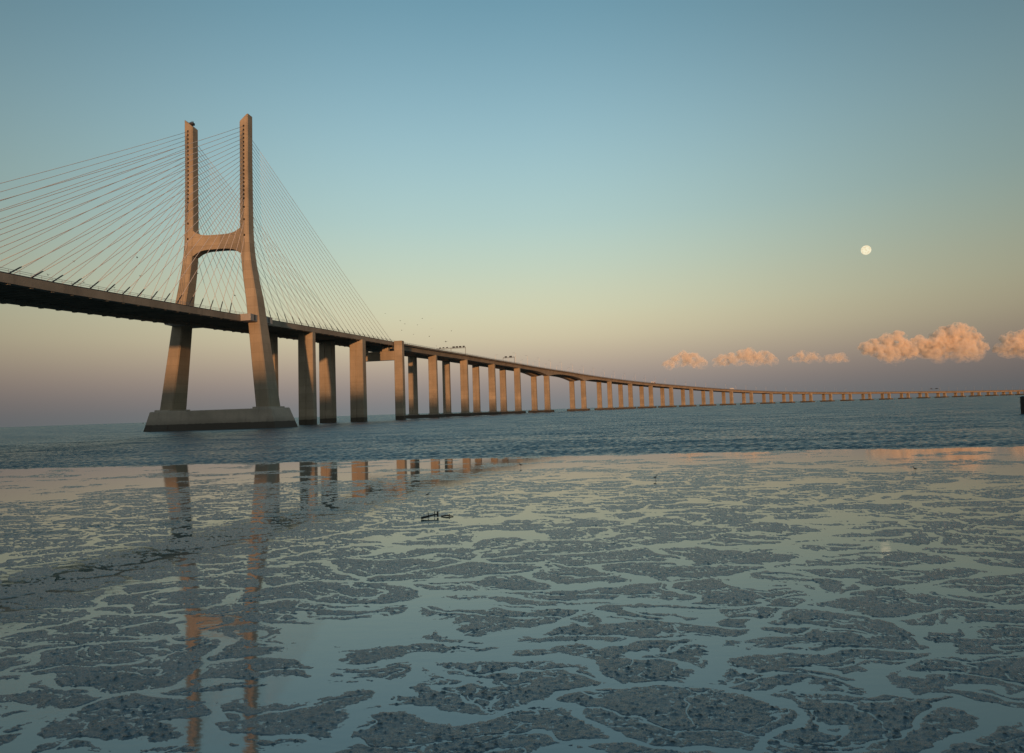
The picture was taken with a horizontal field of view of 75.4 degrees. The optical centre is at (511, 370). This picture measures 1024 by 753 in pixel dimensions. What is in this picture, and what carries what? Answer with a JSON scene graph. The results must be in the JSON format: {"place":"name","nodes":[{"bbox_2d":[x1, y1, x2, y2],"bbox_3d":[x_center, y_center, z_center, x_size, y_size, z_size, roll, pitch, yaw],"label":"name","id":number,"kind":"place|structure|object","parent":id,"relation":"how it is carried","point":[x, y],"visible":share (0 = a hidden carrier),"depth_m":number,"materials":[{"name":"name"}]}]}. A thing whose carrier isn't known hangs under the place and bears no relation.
{"place":"outdoors","nodes":[
{"label":"outdoors","id":0,"kind":"place"},
{"bbox_2d":[0,445,1023,752],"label":"mudflat","id":1,"kind":"structure","parent":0,"point":[390,729],"depth_m":13.39,"materials":[{"name":"grey soil"}]},
{"bbox_2d":[0,446,1023,752],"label":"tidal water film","id":2,"kind":"object","parent":1,"relation":"on","point":[320,648],"visible":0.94,"depth_m":13.82,"materials":[{"name":"grey"}]},
{"bbox_2d":[421,511,438,518],"bbox_3d":[-3.118,5.478,25.139,0.733,0.254,0.095,1,-4,-35],"label":"driftwood frame","id":3,"kind":"object","parent":2,"relation":"on","point":[428,515],"visible":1,"depth_m":25.12,"materials":[{"name":"brown wood"}]},
{"bbox_2d":[0,394,1023,468],"bbox_3d":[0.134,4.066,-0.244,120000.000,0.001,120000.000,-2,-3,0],"label":"river water","id":4,"kind":"structure","parent":0,"point":[967,421],"depth_m":109.86,"materials":[{"name":"blue liquid"}]},
{"bbox_2d":[0,114,405,431],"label":"cable stayed bridge","id":5,"kind":"structure","parent":4,"relation":"in","point":[182,316],"depth_m":293.36,"materials":[{"name":"concrete"}]},
{"bbox_2d":[366,342,1023,418],"bbox_3d":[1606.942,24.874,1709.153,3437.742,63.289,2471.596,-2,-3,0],"label":"viaduct","id":6,"kind":"object","parent":4,"relation":"in","point":[412,353],"visible":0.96,"depth_m":805.89,"materials":[{"name":"concrete"}]},
{"bbox_2d":[438,346,465,353],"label":"sign gantry","id":7,"kind":"object","parent":6,"relation":"on","point":[454,347],"visible":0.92,"depth_m":638.95,"materials":[{"name":"metal"}]},
{"bbox_2d":[1020,396,1023,413],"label":"mooring post","id":8,"kind":"object","parent":4,"relation":"in","point":[1022,404],"visible":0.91,"depth_m":132.55,"materials":[{"name":"metal"}]},
{"bbox_2d":[0,0,1023,426],"label":"sky","id":9,"kind":"structure","parent":0,"point":[677,192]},
{"bbox_2d":[861,245,870,254],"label":"moon","id":10,"kind":"object","parent":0,"point":[865,249],"visible":1,"depth_m":47663.51,"materials":[{"name":"white"}]}
]}

